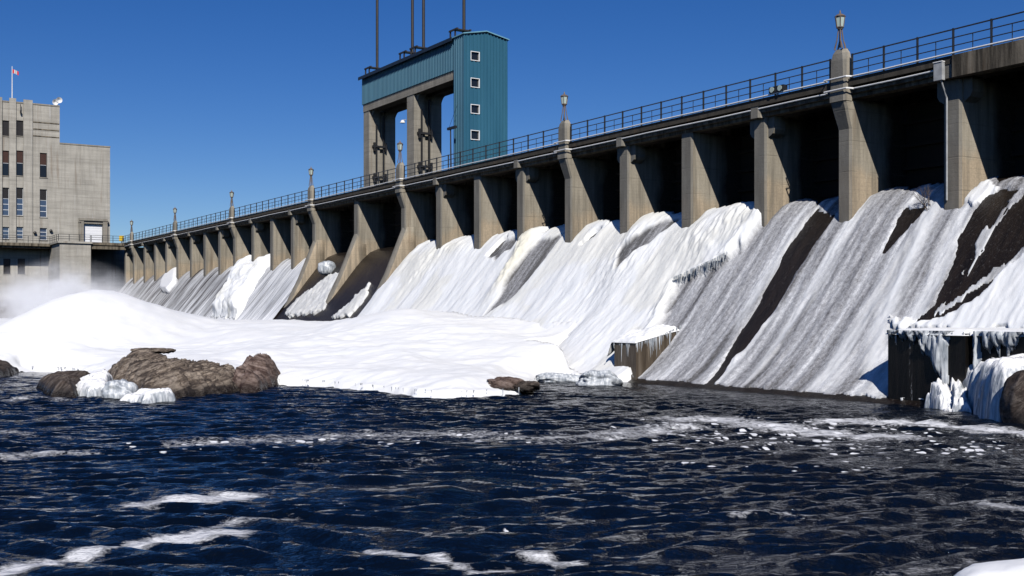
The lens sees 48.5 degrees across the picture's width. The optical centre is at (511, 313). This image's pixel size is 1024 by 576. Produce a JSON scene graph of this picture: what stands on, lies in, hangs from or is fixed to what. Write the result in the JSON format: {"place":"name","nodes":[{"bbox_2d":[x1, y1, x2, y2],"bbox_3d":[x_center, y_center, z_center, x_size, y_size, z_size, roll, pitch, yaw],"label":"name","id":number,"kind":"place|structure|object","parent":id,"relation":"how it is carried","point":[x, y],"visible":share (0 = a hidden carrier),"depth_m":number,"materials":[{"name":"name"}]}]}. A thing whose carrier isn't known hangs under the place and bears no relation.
{"place":"outdoors","nodes":[
{"label":"outdoors","id":0,"kind":"place"},
{"bbox_2d":[0,299,47,317],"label":"river bank","id":1,"kind":"structure","parent":0,"point":[12,308],"depth_m":180.98,"materials":[{"name":"white snow"}]},
{"bbox_2d":[0,97,129,300],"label":"powerhouse","id":2,"kind":"structure","parent":1,"relation":"on","point":[48,180],"depth_m":187.09,"materials":[{"name":"concrete"}]},
{"bbox_2d":[2,120,8,136],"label":"window","id":3,"kind":"structure","parent":2,"relation":"in","point":[5,133],"depth_m":184.83,"materials":[{"name":"glass"}]},
{"bbox_2d":[2,151,8,176],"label":"window","id":4,"kind":"structure","parent":2,"relation":"in","point":[5,155],"depth_m":184.79,"materials":[{"name":"blue glass"}]},
{"bbox_2d":[2,188,8,215],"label":"window","id":5,"kind":"structure","parent":2,"relation":"in","point":[5,201],"depth_m":184.88,"materials":[{"name":"blue glass"}]},
{"bbox_2d":[2,227,8,238],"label":"window","id":6,"kind":"structure","parent":2,"relation":"in","point":[5,230],"depth_m":184.88,"materials":[{"name":"blue glass"}]},
{"bbox_2d":[3,259,10,274],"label":"window","id":7,"kind":"structure","parent":2,"relation":"in","point":[6,271],"depth_m":184.88,"materials":[{"name":"glass"}]},
{"bbox_2d":[12,69,18,97],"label":"flagpole","id":8,"kind":"object","parent":2,"relation":"on","point":[15,71],"visible":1,"depth_m":185.53,"materials":[{"name":"white metal"}]},
{"bbox_2d":[16,120,22,136],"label":"window","id":9,"kind":"structure","parent":2,"relation":"in","point":[19,132],"depth_m":185.92,"materials":[{"name":"glass"}]},
{"bbox_2d":[16,151,22,176],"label":"window","id":10,"kind":"structure","parent":2,"relation":"in","point":[19,155],"depth_m":185.92,"materials":[{"name":"blue glass"}]},
{"bbox_2d":[16,188,22,215],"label":"window","id":11,"kind":"structure","parent":2,"relation":"in","point":[19,201],"depth_m":185.96,"materials":[{"name":"blue glass"}]},
{"bbox_2d":[16,227,22,239],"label":"window","id":12,"kind":"structure","parent":2,"relation":"in","point":[19,230],"depth_m":185.96,"materials":[{"name":"blue"}]},
{"bbox_2d":[17,259,25,274],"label":"window","id":13,"kind":"structure","parent":2,"relation":"in","point":[21,262],"depth_m":186.05,"materials":[{"name":"glass"}]},
{"bbox_2d":[39,153,46,177],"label":"window","id":14,"kind":"structure","parent":2,"relation":"in","point":[43,162],"depth_m":187.86,"materials":[{"name":"brown glass"}]},
{"bbox_2d":[39,189,47,217],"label":"window","id":15,"kind":"structure","parent":2,"relation":"in","point":[43,202],"depth_m":187.88,"materials":[{"name":"blue"}]},
{"bbox_2d":[40,228,47,240],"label":"window","id":16,"kind":"structure","parent":2,"relation":"in","point":[43,231],"depth_m":187.93,"materials":[{"name":"blue"}]},
{"bbox_2d":[2,234,90,241],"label":"railing","id":17,"kind":"object","parent":2,"relation":"on","point":[58,238],"visible":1,"depth_m":181.65,"materials":[{"name":"metal"}]},
{"bbox_2d":[52,97,61,104],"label":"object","id":18,"kind":"object","parent":2,"relation":"on","point":[57,100],"visible":1,"depth_m":189.07,"materials":[{"name":"white paint"}]},
{"bbox_2d":[79,218,107,242],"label":"door","id":19,"kind":"structure","parent":2,"relation":"in","point":[88,226],"depth_m":191.82,"materials":[{"name":"metal"}]},
{"bbox_2d":[91,235,123,241],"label":"railing","id":20,"kind":"object","parent":2,"relation":"on","point":[104,235],"visible":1,"depth_m":182.81,"materials":[{"name":"metal"}]},
{"bbox_2d":[0,290,582,398],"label":"snow field","id":21,"kind":"structure","parent":0,"point":[442,354],"depth_m":69.12,"materials":[{"name":"white snow"}]},
{"bbox_2d":[232,353,280,392],"bbox_3d":[-12.450,3.126,53.935,2.900,2.452,7.650,0,0,0],"label":"rock","id":22,"kind":"object","parent":21,"relation":"on","point":[259,372],"visible":0.64,"depth_m":53.92,"materials":[{"name":"brown stone"}]},
{"bbox_2d":[487,376,523,390],"bbox_3d":[-0.254,3.093,50.048,1.727,0.647,2.007,0,0,23],"label":"rock","id":23,"kind":"object","parent":21,"relation":"on","point":[507,383],"visible":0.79,"depth_m":49.33,"materials":[{"name":"brown stone"}]},
{"bbox_2d":[514,381,539,392],"bbox_3d":[0.644,3.183,49.583,1.331,0.526,1.174,0,0,29],"label":"rock","id":24,"kind":"object","parent":21,"relation":"on","point":[529,386],"visible":0.97,"depth_m":49.18,"materials":[{"name":"brown stone"}]},
{"bbox_2d":[0,371,1023,575],"bbox_3d":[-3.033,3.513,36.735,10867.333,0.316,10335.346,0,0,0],"label":"river","id":25,"kind":"structure","parent":0,"point":[574,479],"depth_m":23.23,"materials":[{"name":"liquid"}]},
{"bbox_2d":[0,360,18,377],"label":"rock","id":26,"kind":"object","parent":25,"relation":"in","point":[7,368],"visible":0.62,"depth_m":64.51,"materials":[{"name":"brown stone"}]},
{"bbox_2d":[36,370,89,397],"bbox_3d":[-20.423,3.511,51.350,3.066,1.697,9.634,0,0,-15],"label":"rock","id":27,"kind":"object","parent":25,"relation":"in","point":[60,384],"visible":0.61,"depth_m":48.97,"materials":[{"name":"brown stone"}]},
{"bbox_2d":[76,370,112,396],"bbox_3d":[-18.879,3.434,50.913,3.001,1.835,8.004,0,0,-15],"label":"snow lump","id":28,"kind":"object","parent":25,"relation":"in","point":[91,384],"visible":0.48,"depth_m":48.43,"materials":[{"name":"white snow"}]},
{"bbox_2d":[101,379,138,398],"bbox_3d":[-16.195,3.281,47.032,1.440,1.185,1.132,0,0,0],"label":"ice lump","id":29,"kind":"object","parent":25,"relation":"in","point":[118,389],"visible":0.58,"depth_m":46.64,"materials":[{"name":"white ice"}]},
{"bbox_2d":[119,388,175,402],"bbox_3d":[-15.082,3.637,47.419,2.709,1.428,7.485,0,0,-15],"label":"snow lump","id":30,"kind":"object","parent":25,"relation":"in","point":[144,395],"visible":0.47,"depth_m":44.70,"materials":[{"name":"white snow"}]},
{"bbox_2d":[104,349,239,397],"bbox_3d":[-17.815,3.000,53.522,13.130,2.727,10.892,0,0,19],"label":"rock","id":31,"kind":"object","parent":25,"relation":"in","point":[150,369],"visible":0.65,"depth_m":49.54,"materials":[{"name":"brown stone"}]},
{"bbox_2d":[130,348,175,353],"bbox_3d":[-17.302,1.779,54.859,2.224,0.310,0.994,0,0,0],"label":"rock","id":32,"kind":"object","parent":31,"relation":"on","point":[163,350],"visible":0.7,"depth_m":54.51,"materials":[{"name":"brown stone"}]},
{"bbox_2d":[535,372,579,381],"bbox_3d":[2.582,3.384,58.669,2.845,0.731,1.193,0,0,0],"label":"ice lump","id":33,"kind":"object","parent":25,"relation":"in","point":[552,377],"visible":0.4,"depth_m":58.24,"materials":[{"name":"white ice"}]},
{"bbox_2d":[124,39,1023,406],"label":"concrete dam","id":34,"kind":"structure","parent":25,"relation":"in","point":[854,149],"depth_m":66.33,"materials":[{"name":"concrete"}]},
{"bbox_2d":[133,224,172,239],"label":"railing","id":35,"kind":"object","parent":34,"relation":"on","point":[145,235],"visible":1,"depth_m":167.74,"materials":[{"name":"metal"}]},
{"bbox_2d":[173,208,176,220],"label":"street lamp","id":36,"kind":"object","parent":34,"relation":"on","point":[174,210],"visible":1,"depth_m":158.50,"materials":[{"name":"grey metal"}]},
{"bbox_2d":[177,210,228,228],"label":"railing","id":37,"kind":"object","parent":34,"relation":"on","point":[206,219],"visible":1,"depth_m":146.79,"materials":[{"name":"metal"}]},
{"bbox_2d":[119,258,305,319],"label":"falling water","id":38,"kind":"structure","parent":34,"relation":"on","point":[196,293],"depth_m":140.30,"materials":[{"name":"white liquid"}]},
{"bbox_2d":[229,190,233,205],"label":"street lamp","id":39,"kind":"object","parent":34,"relation":"on","point":[231,195],"visible":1,"depth_m":137.03,"materials":[{"name":"white metal"}]},
{"bbox_2d":[234,190,307,216],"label":"railing","id":40,"kind":"object","parent":34,"relation":"on","point":[271,202],"visible":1,"depth_m":125.66,"materials":[{"name":"metal"}]},
{"bbox_2d":[308,168,313,185],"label":"street lamp","id":41,"kind":"object","parent":34,"relation":"on","point":[311,170],"visible":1,"depth_m":115.23,"materials":[{"name":"white metal"}]},
{"bbox_2d":[318,260,335,274],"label":"ice lump","id":42,"kind":"object","parent":34,"relation":"on","point":[328,267],"visible":0.91,"depth_m":110.34,"materials":[{"name":"white ice"}]},
{"bbox_2d":[314,168,395,198],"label":"railing","id":43,"kind":"object","parent":34,"relation":"on","point":[360,181],"visible":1,"depth_m":106.07,"materials":[{"name":"metal"}]},
{"bbox_2d":[397,141,402,162],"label":"street lamp","id":44,"kind":"object","parent":34,"relation":"on","point":[400,146],"visible":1,"depth_m":97.77,"materials":[{"name":"grey metal"}]},
{"bbox_2d":[358,0,509,188],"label":"hoist gantry","id":45,"kind":"object","parent":34,"relation":"on","point":[468,69],"visible":0.91,"depth_m":107.35,"materials":[{"name":"metal"}]},
{"bbox_2d":[471,51,479,60],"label":"window","id":46,"kind":"structure","parent":45,"relation":"in","point":[475,56],"depth_m":101.06,"materials":[{"name":"white paint"}]},
{"bbox_2d":[471,78,479,87],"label":"window","id":47,"kind":"structure","parent":45,"relation":"in","point":[475,82],"depth_m":101.06,"materials":[{"name":"white paint"}]},
{"bbox_2d":[471,104,479,113],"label":"window","id":48,"kind":"structure","parent":45,"relation":"in","point":[475,109],"depth_m":101.06,"materials":[{"name":"white paint"}]},
{"bbox_2d":[471,130,479,139],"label":"window","id":49,"kind":"structure","parent":45,"relation":"in","point":[475,134],"depth_m":101.06,"materials":[{"name":"white paint"}]},
{"bbox_2d":[447,107,456,168],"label":"davit crane","id":50,"kind":"object","parent":34,"relation":"on","point":[451,127],"visible":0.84,"depth_m":101.03,"materials":[{"name":"black metal"}]},
{"bbox_2d":[404,127,558,177],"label":"railing","id":51,"kind":"object","parent":34,"relation":"on","point":[485,151],"visible":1,"depth_m":85.53,"materials":[{"name":"metal"}]},
{"bbox_2d":[124,70,933,246],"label":"pipe","id":52,"kind":"object","parent":34,"relation":"attached to","point":[825,92],"visible":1,"depth_m":69.80,"materials":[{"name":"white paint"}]},
{"bbox_2d":[560,92,567,120],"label":"street lamp","id":53,"kind":"object","parent":34,"relation":"on","point":[564,98],"visible":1,"depth_m":76.37,"materials":[{"name":"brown metal"}]},
{"bbox_2d":[123,36,1023,242],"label":"pipe","id":54,"kind":"object","parent":34,"relation":"on","point":[950,53],"visible":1,"depth_m":64.90,"materials":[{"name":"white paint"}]},
{"bbox_2d":[210,175,1023,399],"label":"ice sheet","id":55,"kind":"object","parent":34,"relation":"on","point":[853,294],"visible":0.68,"depth_m":58.95,"materials":[{"name":"white ice"}]},
{"bbox_2d":[570,59,830,141],"bbox_3d":[9.903,-12.080,66.285,0.108,1.200,22.776,0,0,-32],"label":"railing","id":56,"kind":"object","parent":34,"relation":"on","point":[703,97],"visible":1,"depth_m":64.42,"materials":[{"name":"metal"}]},
{"bbox_2d":[769,84,786,94],"bbox_3d":[13.908,-11.700,59.561,0.350,0.440,1.050,0,0,-32],"label":"floodlight","id":57,"kind":"object","parent":34,"relation":"attached to","point":[778,88],"visible":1,"depth_m":59.35,"materials":[{"name":"black metal"}]},
{"bbox_2d":[834,10,845,49],"bbox_3d":[16.143,-13.973,55.976,0.546,1.954,0.560,0,0,-32],"label":"street lamp","id":58,"kind":"object","parent":34,"relation":"on","point":[839,19],"visible":1,"depth_m":55.86,"materials":[{"name":"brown metal"}]},
{"bbox_2d":[851,11,1023,77],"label":"railing","id":59,"kind":"object","parent":34,"relation":"on","point":[991,28],"visible":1,"depth_m":51.19,"materials":[{"name":"metal"}]},
{"bbox_2d":[933,60,947,199],"bbox_3d":[19.271,-8.195,51.037,0.595,6.190,0.480,0,0,-32],"label":"junction box","id":60,"kind":"object","parent":34,"relation":"attached to","point":[939,70],"visible":1,"depth_m":51.04,"materials":[{"name":"white paint"}]},
{"bbox_2d":[576,370,622,385],"bbox_3d":[4.296,3.265,56.059,2.326,1.048,1.377,0,0,0],"label":"ice lump","id":61,"kind":"object","parent":25,"relation":"in","point":[601,377],"visible":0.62,"depth_m":55.55,"materials":[{"name":"white ice"}]},
{"bbox_2d":[606,324,679,379],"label":"retaining wall","id":62,"kind":"structure","parent":25,"relation":"in","point":[639,361],"depth_m":58.98,"materials":[{"name":"concrete"}]},
{"bbox_2d":[924,377,971,412],"bbox_3d":[16.009,3.252,41.669,2.347,2.162,3.807,0,0,22],"label":"ice lump","id":63,"kind":"object","parent":25,"relation":"in","point":[953,397],"visible":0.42,"depth_m":41.65,"materials":[{"name":"white ice"}]},
{"bbox_2d":[887,330,1023,400],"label":"retaining wall","id":64,"kind":"structure","parent":25,"relation":"in","point":[920,362],"depth_m":42.70,"materials":[{"name":"black concrete"}]},
{"bbox_2d":[886,327,1023,336],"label":"snow shelf","id":65,"kind":"object","parent":64,"relation":"on","point":[958,331],"visible":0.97,"depth_m":42.33,"materials":[{"name":"white snow"}]},
{"bbox_2d":[954,558,1023,575],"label":"snow bank","id":66,"kind":"structure","parent":25,"relation":"on","point":[1014,567],"depth_m":14.26,"materials":[{"name":"white snow"}]},
{"bbox_2d":[962,353,1023,421],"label":"snow mound","id":67,"kind":"object","parent":25,"relation":"in","point":[983,383],"visible":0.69,"depth_m":38.18,"materials":[{"name":"white snow"}]},
{"bbox_2d":[999,370,1023,423],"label":"rock","id":68,"kind":"object","parent":25,"relation":"in","point":[1011,406],"visible":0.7,"depth_m":35.90,"materials":[{"name":"brown stone"}]},
{"bbox_2d":[0,0,1023,246],"label":"sky","id":69,"kind":"structure","parent":0,"point":[194,103],"materials":[{"name":"blue"}]}
]}

